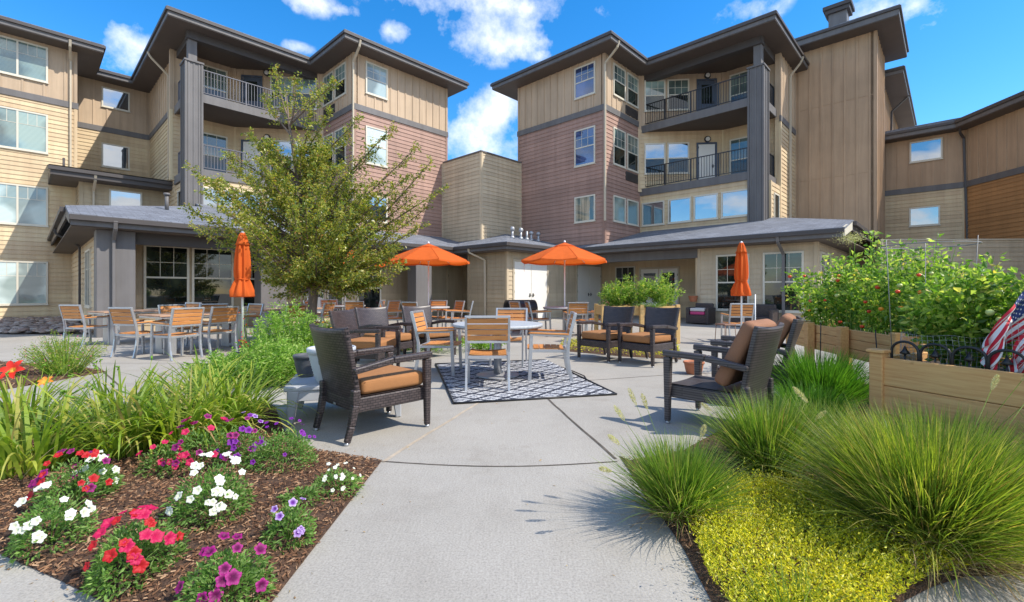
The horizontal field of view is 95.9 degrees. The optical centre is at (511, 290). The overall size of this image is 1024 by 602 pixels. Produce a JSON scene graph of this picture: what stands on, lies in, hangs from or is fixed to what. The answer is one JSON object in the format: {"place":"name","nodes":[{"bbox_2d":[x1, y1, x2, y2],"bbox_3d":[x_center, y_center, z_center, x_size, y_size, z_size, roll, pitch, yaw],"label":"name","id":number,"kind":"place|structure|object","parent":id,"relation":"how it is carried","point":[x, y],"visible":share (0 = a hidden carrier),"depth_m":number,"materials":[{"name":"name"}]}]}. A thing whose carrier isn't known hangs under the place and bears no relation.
{"place":"outdoors","nodes":[
{"label":"outdoors","id":0,"kind":"place"},
{"bbox_2d":[0,315,1023,601],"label":"patio","id":1,"kind":"structure","parent":0,"point":[500,521],"depth_m":2.69,"materials":[{"name":"concrete"}]},
{"bbox_2d":[0,331,88,333],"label":"rock bed","id":2,"kind":"object","parent":1,"relation":"on","point":[75,332],"visible":0.04,"depth_m":12.74,"materials":[{"name":"stone"}]},
{"bbox_2d":[0,316,93,332],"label":"river rocks","id":3,"kind":"object","parent":2,"relation":"on","point":[32,324],"visible":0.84,"depth_m":14.36,"materials":[{"name":"grey stone"}]},
{"bbox_2d":[0,362,107,389],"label":"mulch bed","id":4,"kind":"object","parent":1,"relation":"on","point":[29,377],"visible":0.29,"depth_m":6.25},
{"bbox_2d":[11,328,108,375],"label":"shrub","id":5,"kind":"object","parent":4,"relation":"on","point":[61,360],"visible":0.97,"depth_m":6.36,"materials":[{"name":"green plant"}]},
{"bbox_2d":[58,305,109,347],"bbox_3d":[-9.207,0.750,9.963,0.562,0.909,0.653,0,0,10],"label":"slat chair","id":6,"kind":"object","parent":1,"relation":"on","point":[76,316],"visible":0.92,"depth_m":9.74,"materials":[{"name":"wood"}]},
{"bbox_2d":[108,307,165,357],"bbox_3d":[-6.859,0.750,8.464,0.562,0.909,0.653,0,0,14],"label":"slat chair","id":7,"kind":"object","parent":1,"relation":"on","point":[132,321],"visible":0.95,"depth_m":8.24,"materials":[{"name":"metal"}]},
{"bbox_2d":[149,307,204,360],"bbox_3d":[-5.916,0.750,8.165,0.653,0.909,0.562,0,0,23],"label":"slat chair","id":8,"kind":"object","parent":1,"relation":"on","point":[190,312],"visible":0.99,"depth_m":8.03,"materials":[{"name":"wood"}]},
{"bbox_2d":[0,395,381,601],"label":"mulch bed","id":9,"kind":"object","parent":1,"relation":"on","point":[65,577],"visible":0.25,"depth_m":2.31,"materials":[{"name":"brown wood"}]},
{"bbox_2d":[2,481,102,565],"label":"petunia plant","id":10,"kind":"object","parent":9,"relation":"on","point":[39,536],"visible":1,"depth_m":2.10,"materials":[{"name":"green plant"}]},
{"bbox_2d":[0,357,111,438],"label":"daylily clump","id":11,"kind":"object","parent":9,"relation":"on","point":[10,406],"visible":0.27,"depth_m":3.58,"materials":[{"name":"green plant"}]},
{"bbox_2d":[26,448,121,515],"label":"petunia plant","id":12,"kind":"object","parent":9,"relation":"on","point":[90,486],"visible":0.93,"depth_m":2.48,"materials":[{"name":"green plant"}]},
{"bbox_2d":[0,360,153,479],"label":"daylily clump","id":13,"kind":"object","parent":9,"relation":"on","point":[13,457],"visible":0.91,"depth_m":3.01,"materials":[{"name":"green plant"}]},
{"bbox_2d":[60,450,125,496],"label":"petunia plant","id":14,"kind":"object","parent":9,"relation":"on","point":[115,468],"visible":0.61,"depth_m":2.64,"materials":[{"name":"green plant"}]},
{"bbox_2d":[2,356,195,430],"bbox_3d":[-3.282,0.880,3.865,1.400,0.684,1.351,0,0,0],"label":"daylily clump","id":15,"kind":"object","parent":9,"relation":"on","point":[111,390],"visible":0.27,"depth_m":3.82,"materials":[{"name":"green plant"}]},
{"bbox_2d":[3,366,217,476],"bbox_3d":[-2.784,0.890,3.339,1.349,0.676,1.367,0,0,0],"label":"daylily clump","id":16,"kind":"object","parent":9,"relation":"on","point":[112,449],"visible":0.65,"depth_m":3.16,"materials":[{"name":"green plant"}]},
{"bbox_2d":[74,504,193,601],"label":"petunia plant","id":17,"kind":"object","parent":9,"relation":"on","point":[129,549],"visible":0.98,"depth_m":1.85,"materials":[{"name":"green plant"}]},
{"bbox_2d":[66,359,274,461],"bbox_3d":[-2.471,0.865,3.451,1.376,0.697,1.383,0,0,0],"label":"daylily clump","id":18,"kind":"object","parent":9,"relation":"on","point":[170,420],"visible":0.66,"depth_m":3.28,"materials":[{"name":"green plant"}]},
{"bbox_2d":[156,413,243,479],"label":"petunia plant","id":19,"kind":"object","parent":9,"relation":"on","point":[174,462],"visible":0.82,"depth_m":2.96,"materials":[{"name":"green plant"}]},
{"bbox_2d":[124,345,283,409],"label":"daylily clump","id":20,"kind":"object","parent":9,"relation":"on","point":[201,377],"visible":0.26,"depth_m":4.38,"materials":[{"name":"green plant"}]},
{"bbox_2d":[158,451,257,532],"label":"petunia plant","id":21,"kind":"object","parent":9,"relation":"on","point":[199,490],"visible":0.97,"depth_m":2.29,"materials":[{"name":"green plant"}]},
{"bbox_2d":[104,360,317,450],"bbox_3d":[-2.282,0.893,3.638,1.422,0.653,1.274,0,0,-30],"label":"daylily clump","id":22,"kind":"object","parent":9,"relation":"on","point":[237,405],"visible":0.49,"depth_m":3.61,"materials":[{"name":"green plant"}]},
{"bbox_2d":[173,532,277,601],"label":"petunia plant","id":23,"kind":"object","parent":9,"relation":"on","point":[229,572],"visible":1,"depth_m":1.71,"materials":[{"name":"green plant"}]},
{"bbox_2d":[143,353,310,425],"bbox_3d":[-2.432,0.885,4.006,1.349,0.657,1.358,0,0,0],"label":"daylily clump","id":24,"kind":"object","parent":9,"relation":"on","point":[236,391],"visible":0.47,"depth_m":3.99,"materials":[{"name":"green plant"}]},
{"bbox_2d":[211,411,273,466],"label":"petunia plant","id":25,"kind":"object","parent":9,"relation":"on","point":[234,438],"visible":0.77,"depth_m":3.02,"materials":[{"name":"purple plant"}]},
{"bbox_2d":[236,417,318,473],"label":"petunia plant","id":26,"kind":"object","parent":9,"relation":"on","point":[294,441],"visible":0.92,"depth_m":3.00,"materials":[{"name":"green plant"}]},
{"bbox_2d":[259,497,316,554],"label":"petunia plant","id":27,"kind":"object","parent":9,"relation":"on","point":[295,517],"visible":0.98,"depth_m":2.13,"materials":[{"name":"green plant"}]},
{"bbox_2d":[311,462,363,500],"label":"petunia plant","id":28,"kind":"object","parent":9,"relation":"on","point":[343,478],"visible":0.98,"depth_m":2.68,"materials":[{"name":"green plant"}]},
{"bbox_2d":[137,311,256,353],"bbox_3d":[-6.300,0.830,9.350,0.894,0.740,1.800,0,0,30],"label":"long table","id":29,"kind":"object","parent":1,"relation":"on","point":[228,339],"visible":0.67,"depth_m":8.91,"materials":[{"name":"metal"}]},
{"bbox_2d":[189,306,239,354],"bbox_3d":[-5.686,0.750,8.835,0.653,0.909,0.562,0,0,23],"label":"slat chair","id":30,"kind":"object","parent":1,"relation":"on","point":[219,319],"visible":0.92,"depth_m":8.71,"materials":[{"name":"metal"}]},
{"bbox_2d":[0,5,468,317],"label":"apartment building","id":31,"kind":"structure","parent":1,"relation":"on","point":[79,125],"depth_m":19.90,"materials":[{"name":"wood"}]},
{"bbox_2d":[0,182,47,226],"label":"window","id":32,"kind":"structure","parent":31,"relation":"in","point":[22,205],"depth_m":18.73,"materials":[{"name":"glass"}]},
{"bbox_2d":[0,260,48,305],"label":"window","id":33,"kind":"structure","parent":31,"relation":"in","point":[22,283],"depth_m":18.73,"materials":[{"name":"glass"}]},
{"bbox_2d":[0,106,48,154],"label":"window","id":34,"kind":"structure","parent":31,"relation":"in","point":[21,130],"depth_m":18.73,"materials":[{"name":"glass"}]},
{"bbox_2d":[0,35,48,83],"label":"window","id":35,"kind":"structure","parent":31,"relation":"in","point":[18,58],"depth_m":18.73,"materials":[{"name":"glass"}]},
{"bbox_2d":[101,86,129,112],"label":"window","id":36,"kind":"structure","parent":31,"relation":"in","point":[111,98],"depth_m":23.00,"materials":[{"name":"glass"}]},
{"bbox_2d":[101,142,129,170],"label":"window","id":37,"kind":"structure","parent":31,"relation":"in","point":[113,156],"depth_m":23.00,"materials":[{"name":"glass"}]},
{"bbox_2d":[203,132,227,172],"bbox_3d":[-13.431,-6.010,20.657,0.075,2.004,1.264,0,0,44],"label":"window","id":38,"kind":"structure","parent":31,"relation":"in","point":[210,139],"depth_m":20.76,"materials":[{"name":"glass"}]},
{"bbox_2d":[365,61,387,100],"bbox_3d":[-6.034,-9.345,20.599,0.075,1.434,1.114,0,0,44],"label":"window","id":39,"kind":"structure","parent":31,"relation":"in","point":[376,76],"depth_m":20.60,"materials":[{"name":"glass"}]},
{"bbox_2d":[365,125,387,167],"bbox_3d":[-6.034,-6.400,20.599,0.075,1.684,1.114,0,0,44],"label":"window","id":40,"kind":"structure","parent":31,"relation":"in","point":[370,131],"depth_m":20.64,"materials":[{"name":"glass"}]},
{"bbox_2d":[227,231,254,355],"bbox_3d":[-4.930,0.055,8.450,0.500,2.290,0.500,0,0,0],"label":"closed umbrella","id":41,"kind":"object","parent":1,"relation":"on","point":[242,286],"visible":0.93,"depth_m":8.36,"materials":[{"name":"orange fabric"}]},
{"bbox_2d":[47,193,462,337],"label":"garden wing","id":42,"kind":"structure","parent":1,"relation":"on","point":[142,257],"depth_m":14.11,"materials":[{"name":"grey paint"}]},
{"bbox_2d":[143,245,188,308],"bbox_3d":[-10.425,-0.375,13.947,0.075,1.974,1.164,0,0,44],"label":"window","id":43,"kind":"structure","parent":42,"relation":"in","point":[165,269],"depth_m":13.92,"materials":[{"name":"glass"}]},
{"bbox_2d":[192,248,233,307],"bbox_3d":[-9.594,-0.375,14.822,0.075,1.974,1.194,0,0,44],"label":"window","id":44,"kind":"structure","parent":42,"relation":"in","point":[212,270],"depth_m":14.81,"materials":[{"name":"glass"}]},
{"bbox_2d":[283,374,400,425],"bbox_3d":[-1.620,1.029,4.550,1.040,0.348,0.700,0,0,-17],"label":"bench","id":45,"kind":"object","parent":1,"relation":"on","point":[308,390],"visible":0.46,"depth_m":4.13,"materials":[{"name":"plastic"}]},
{"bbox_2d":[229,334,464,388],"bbox_3d":[-3.534,1.162,9.556,3.809,0.067,7.185,0,0,21],"label":"mulch bed","id":46,"kind":"object","parent":1,"relation":"on","point":[462,336],"visible":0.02,"depth_m":7.23,"materials":[{"name":"brown wood"}]},
{"bbox_2d":[175,347,268,384],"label":"leafy shrub","id":47,"kind":"object","parent":46,"relation":"on","point":[219,362],"visible":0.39,"depth_m":5.68,"materials":[{"name":"green plant"}]},
{"bbox_2d":[226,331,306,387],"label":"leafy shrub","id":48,"kind":"object","parent":46,"relation":"on","point":[282,356],"visible":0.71,"depth_m":5.61,"materials":[{"name":"green plant"}]},
{"bbox_2d":[247,296,329,357],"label":"leafy shrub","id":49,"kind":"object","parent":46,"relation":"on","point":[290,331],"visible":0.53,"depth_m":6.57,"materials":[{"name":"green plant"}]},
{"bbox_2d":[177,63,448,341],"bbox_3d":[-4.125,-1.924,10.038,5.521,6.262,3.857,0,0,-26],"label":"garden tree","id":50,"kind":"object","parent":46,"relation":"on","point":[314,269],"visible":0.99,"depth_m":9.54,"materials":[{"name":"green plant"}]},
{"bbox_2d":[328,309,400,366],"bbox_3d":[-2.181,0.740,6.813,0.856,0.920,0.700,0,0,12],"label":"wicker armchair","id":51,"kind":"object","parent":1,"relation":"on","point":[343,318],"visible":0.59,"depth_m":6.76,"materials":[{"name":"wicker"}]},
{"bbox_2d":[309,323,431,446],"bbox_3d":[-1.243,0.740,4.005,0.700,0.920,0.856,0,0,44],"label":"wicker armchair","id":52,"kind":"object","parent":1,"relation":"on","point":[349,385],"visible":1,"depth_m":3.81,"materials":[{"name":"wicker"}]},
{"bbox_2d":[354,306,415,361],"bbox_3d":[-2.149,0.740,7.758,0.856,0.920,0.700,0,0,38],"label":"wicker armchair","id":53,"kind":"object","parent":1,"relation":"on","point":[371,317],"visible":0.46,"depth_m":7.76,"materials":[{"name":"wicker"}]},
{"bbox_2d":[401,305,456,355],"bbox_3d":[-1.545,0.740,8.463,0.856,0.920,0.700,0,0,44],"label":"wicker armchair","id":54,"kind":"object","parent":1,"relation":"on","point":[406,310],"visible":0.49,"depth_m":8.46,"materials":[{"name":"grey wicker"}]},
{"bbox_2d":[431,306,449,308],"bbox_3d":[-2.370,0.823,13.100,1.200,0.730,1.200,0,0,0],"label":"round table","id":55,"kind":"object","parent":1,"relation":"on","point":[440,307],"visible":0.3,"depth_m":12.79,"materials":[{"name":"metal"}]},
{"bbox_2d":[385,241,469,304],"bbox_3d":[-2.370,-0.095,13.100,2.263,2.590,2.263,0,0,0],"label":"open umbrella","id":56,"kind":"object","parent":55,"relation":"on","point":[428,254],"visible":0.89,"depth_m":12.61,"materials":[{"name":"fabric"}]},
{"bbox_2d":[435,359,616,403],"bbox_3d":[-0.020,1.187,6.380,1.885,0.028,2.705,0,0,-13],"label":"patterned rug","id":57,"kind":"object","parent":1,"relation":"on","point":[550,380],"visible":0.84,"depth_m":5.82,"materials":[{"name":"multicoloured fabric"}]},
{"bbox_2d":[410,310,462,374],"bbox_3d":[-1.097,0.750,6.784,0.653,0.909,0.562,0,0,6],"label":"slat chair","id":58,"kind":"object","parent":57,"relation":"on","point":[427,330],"visible":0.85,"depth_m":6.58,"materials":[{"name":"metal"}]},
{"bbox_2d":[464,315,510,390],"bbox_3d":[-0.299,0.750,5.743,0.562,0.909,0.653,0,0,-2],"label":"slat chair","id":59,"kind":"object","parent":57,"relation":"on","point":[487,335],"visible":0.99,"depth_m":5.49,"materials":[{"name":"wood"}]},
{"bbox_2d":[452,320,542,378],"bbox_3d":[-0.200,0.823,6.450,1.260,0.730,1.260,0,0,0],"label":"round table","id":60,"kind":"object","parent":57,"relation":"on","point":[497,373],"visible":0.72,"depth_m":6.34,"materials":[{"name":"metal"}]},
{"bbox_2d":[527,311,576,380],"bbox_3d":[0.537,0.750,6.329,0.653,0.909,0.562,0,0,2],"label":"slat chair","id":61,"kind":"object","parent":57,"relation":"on","point":[563,348],"visible":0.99,"depth_m":6.08,"materials":[{"name":"metal"}]},
{"bbox_2d":[453,226,601,318],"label":"utility building","id":62,"kind":"structure","parent":1,"relation":"on","point":[498,273],"depth_m":19.48,"materials":[{"name":"wood"}]},
{"bbox_2d":[442,150,521,250],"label":"link building","id":63,"kind":"structure","parent":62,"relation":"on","point":[481,197],"depth_m":22.19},
{"bbox_2d":[531,264,546,317],"bbox_3d":[1.179,0.005,19.694,0.071,2.350,1.032,0,0,44],"label":"door","id":64,"kind":"structure","parent":62,"relation":"in","point":[538,272],"depth_m":19.70,"materials":[{"name":"metal"}]},
{"bbox_2d":[543,306,585,333],"bbox_3d":[1.460,0.823,12.800,1.200,0.730,1.200,0,0,0],"label":"round table","id":65,"kind":"object","parent":1,"relation":"on","point":[563,308],"visible":0.45,"depth_m":12.52,"materials":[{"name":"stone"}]},
{"bbox_2d":[521,240,606,332],"bbox_3d":[1.460,-0.095,12.800,2.263,2.590,2.263,0,0,14],"label":"open umbrella","id":66,"kind":"object","parent":65,"relation":"on","point":[565,253],"visible":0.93,"depth_m":12.30,"materials":[{"name":"orange fabric"}]},
{"bbox_2d":[576,305,634,362],"bbox_3d":[1.676,0.740,8.142,0.856,0.920,0.700,0,0,-42],"label":"wicker armchair","id":67,"kind":"object","parent":1,"relation":"on","point":[605,338],"visible":0.84,"depth_m":8.09,"materials":[{"name":"wicker"}]},
{"bbox_2d":[594,304,679,343],"bbox_3d":[2.876,0.760,10.731,1.780,0.880,0.980,0,0,-2],"label":"raised bed","id":68,"kind":"object","parent":1,"relation":"on","point":[639,311],"visible":0.39,"depth_m":10.36,"materials":[{"name":"brown wood"}]},
{"bbox_2d":[644,271,685,305],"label":"leafy plant","id":69,"kind":"object","parent":68,"relation":"on","point":[660,295],"visible":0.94,"depth_m":10.41,"materials":[{"name":"green plant"}]},
{"bbox_2d":[617,306,679,367],"bbox_3d":[2.288,0.740,7.659,0.856,0.920,0.700,0,0,-39],"label":"wicker armchair","id":70,"kind":"object","parent":1,"relation":"on","point":[659,326],"visible":0.98,"depth_m":7.60,"materials":[{"name":"wicker"}]},
{"bbox_2d":[490,0,916,305],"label":"apartment building","id":71,"kind":"structure","parent":1,"relation":"on","point":[766,116],"depth_m":20.81,"materials":[{"name":"wood"}]},
{"bbox_2d":[574,61,595,100],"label":"window","id":72,"kind":"structure","parent":71,"relation":"in","point":[585,75],"depth_m":20.58,"materials":[{"name":"glass"}]},
{"bbox_2d":[574,125,595,167],"bbox_3d":[3.241,-6.400,20.600,1.144,1.684,0.075,0,0,44],"label":"window","id":73,"kind":"structure","parent":71,"relation":"in","point":[584,139],"depth_m":20.61,"materials":[{"name":"glass"}]},
{"bbox_2d":[644,143,664,174],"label":"window","id":74,"kind":"structure","parent":71,"relation":"in","point":[654,153],"depth_m":21.97,"materials":[{"name":"glass"}]},
{"bbox_2d":[667,79,689,111],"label":"window","id":75,"kind":"structure","parent":71,"relation":"in","point":[674,86],"depth_m":21.87,"materials":[{"name":"glass"}]},
{"bbox_2d":[667,142,689,174],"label":"window","id":76,"kind":"structure","parent":71,"relation":"in","point":[676,151],"depth_m":21.87,"materials":[{"name":"glass"}]},
{"bbox_2d":[693,193,718,221],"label":"window","id":77,"kind":"structure","parent":71,"relation":"in","point":[705,207],"depth_m":20.00,"materials":[{"name":"glass"}]},
{"bbox_2d":[720,188,746,218],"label":"window","id":78,"kind":"structure","parent":71,"relation":"in","point":[734,202],"depth_m":19.18,"materials":[{"name":"glass"}]},
{"bbox_2d":[535,217,879,322],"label":"garden wing","id":79,"kind":"structure","parent":1,"relation":"on","point":[699,261],"depth_m":16.62,"materials":[{"name":"beige paint"}]},
{"bbox_2d":[716,253,749,310],"bbox_3d":[7.820,-0.270,16.387,1.164,2.024,0.075,0,0,44],"label":"window","id":80,"kind":"structure","parent":79,"relation":"in","point":[725,264],"depth_m":16.53,"materials":[{"name":"glass"}]},
{"bbox_2d":[763,251,803,312],"bbox_3d":[8.972,-0.270,15.292,1.244,2.024,0.075,0,0,44],"label":"window","id":81,"kind":"structure","parent":79,"relation":"in","point":[772,261],"depth_m":15.37,"materials":[{"name":"glass"}]},
{"bbox_2d":[662,319,783,423],"bbox_3d":[1.903,0.724,4.115,0.700,0.951,0.856,0,0,-44],"label":"wicker armchair","id":82,"kind":"object","parent":1,"relation":"on","point":[746,363],"visible":0.87,"depth_m":3.89,"materials":[{"name":"wicker"}]},
{"bbox_2d":[731,241,750,326],"bbox_3d":[5.070,0.055,10.200,0.500,2.290,0.500,0,0,27],"label":"closed umbrella","id":83,"kind":"object","parent":1,"relation":"on","point":[740,287],"visible":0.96,"depth_m":10.12,"materials":[{"name":"fabric"}]},
{"bbox_2d":[710,313,804,391],"bbox_3d":[2.692,0.724,5.045,0.856,0.951,0.700,0,0,34],"label":"wicker armchair","id":84,"kind":"object","parent":1,"relation":"on","point":[793,325],"visible":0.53,"depth_m":4.69,"materials":[{"name":"wicker"}]},
{"bbox_2d":[620,386,1023,601],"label":"mulch bed","id":85,"kind":"object","parent":1,"relation":"on","point":[701,570],"visible":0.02,"depth_m":1.98,"materials":[{"name":"brown wood"}]},
{"bbox_2d":[587,388,790,547],"bbox_3d":[0.888,0.885,2.433,0.993,0.739,1.034,0,0,0],"label":"grass clump","id":86,"kind":"object","parent":85,"relation":"on","point":[670,490],"visible":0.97,"depth_m":2.33,"materials":[{"name":"green plant"}]},
{"bbox_2d":[679,384,870,482],"bbox_3d":[1.687,0.955,3.005,1.255,0.661,1.340,0,0,0],"label":"grass clump","id":87,"kind":"object","parent":85,"relation":"on","point":[742,437],"visible":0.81,"depth_m":2.87,"materials":[{"name":"green plant"}]},
{"bbox_2d":[722,544,864,601],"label":"grass clump","id":88,"kind":"object","parent":85,"relation":"on","point":[798,585],"visible":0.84,"depth_m":1.67,"materials":[{"name":"green plant"}]},
{"bbox_2d":[761,377,864,420],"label":"grass clump","id":89,"kind":"object","parent":85,"relation":"on","point":[782,390],"visible":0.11,"depth_m":3.96,"materials":[{"name":"green plant"}]},
{"bbox_2d":[766,344,868,415],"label":"grass clump","id":90,"kind":"object","parent":85,"relation":"on","point":[840,375],"visible":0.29,"depth_m":4.37,"materials":[{"name":"green plant"}]},
{"bbox_2d":[684,454,1023,601],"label":"gold ground cover","id":91,"kind":"object","parent":85,"relation":"on","point":[871,579],"visible":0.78,"depth_m":1.95,"materials":[{"name":"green plant"}]},
{"bbox_2d":[735,374,1023,601],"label":"grass clump","id":92,"kind":"object","parent":85,"relation":"on","point":[934,485],"visible":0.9,"depth_m":1.99,"materials":[{"name":"green plant"}]},
{"bbox_2d":[863,374,1023,476],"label":"grass clump","id":93,"kind":"object","parent":85,"relation":"on","point":[957,413],"visible":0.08,"depth_m":2.80,"materials":[{"name":"green plant"}]},
{"bbox_2d":[786,320,923,362],"bbox_3d":[4.257,0.805,5.527,1.030,0.790,2.350,0,0,8],"label":"raised bed","id":94,"kind":"object","parent":1,"relation":"on","point":[839,338],"visible":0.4,"depth_m":5.18,"materials":[{"name":"brown wood"}]},
{"bbox_2d":[780,253,847,326],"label":"tomato plant","id":95,"kind":"object","parent":94,"relation":"on","point":[811,315],"visible":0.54,"depth_m":6.49,"materials":[{"name":"green plant"}]},
{"bbox_2d":[806,258,881,329],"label":"tomato plant","id":96,"kind":"object","parent":94,"relation":"on","point":[837,312],"visible":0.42,"depth_m":5.91,"materials":[{"name":"green plant"}]},
{"bbox_2d":[828,230,915,333],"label":"tomato plant","id":97,"kind":"object","parent":94,"relation":"on","point":[859,319],"visible":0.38,"depth_m":5.53,"materials":[{"name":"green plant"}]},
{"bbox_2d":[840,238,938,335],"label":"tomato plant","id":98,"kind":"object","parent":94,"relation":"on","point":[882,314],"visible":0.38,"depth_m":5.03,"materials":[{"name":"green plant"}]},
{"bbox_2d":[870,233,986,335],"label":"tomato plant","id":99,"kind":"object","parent":94,"relation":"on","point":[904,293],"visible":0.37,"depth_m":4.58,"materials":[{"name":"green plant"}]},
{"bbox_2d":[866,344,1023,442],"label":"raised bed","id":100,"kind":"object","parent":1,"relation":"on","point":[942,386],"visible":0.73,"depth_m":3.13,"materials":[{"name":"brown wood"}]},
{"bbox_2d":[895,261,1021,369],"bbox_3d":[3.322,0.192,3.406,0.784,0.823,0.834,0,0,0],"label":"tomato plant","id":101,"kind":"object","parent":100,"relation":"on","point":[970,314],"visible":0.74,"depth_m":3.30,"materials":[{"name":"green plant"}]},
{"bbox_2d":[977,266,1023,365],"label":"tomato plant","id":102,"kind":"object","parent":100,"relation":"on","point":[1009,291],"visible":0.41,"depth_m":3.15,"materials":[{"name":"green plant"}]},
{"bbox_2d":[980,291,1023,369],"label":"american flag","id":103,"kind":"object","parent":100,"relation":"on","point":[995,338],"visible":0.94,"depth_m":2.96,"materials":[{"name":"multicoloured fabric"}]},
{"bbox_2d":[875,238,1023,312],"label":"garden wall","id":104,"kind":"structure","parent":1,"relation":"on","point":[997,248],"depth_m":17.61,"materials":[{"name":"concrete"}]},
{"bbox_2d":[885,91,1023,238],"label":"side building","id":105,"kind":"structure","parent":1,"relation":"on","point":[960,178],"depth_m":20.66,"materials":[{"name":"wood"}]},
{"bbox_2d":[908,205,939,227],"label":"window","id":106,"kind":"structure","parent":105,"relation":"in","point":[927,215],"depth_m":21.54,"materials":[{"name":"glass"}]},
{"bbox_2d":[909,137,942,163],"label":"window","id":107,"kind":"structure","parent":105,"relation":"in","point":[930,149],"depth_m":21.49,"materials":[{"name":"glass"}]},
{"bbox_2d":[0,0,1023,160],"label":"sky","id":108,"kind":"structure","parent":0,"point":[964,57],"materials":[{"name":"blue"}]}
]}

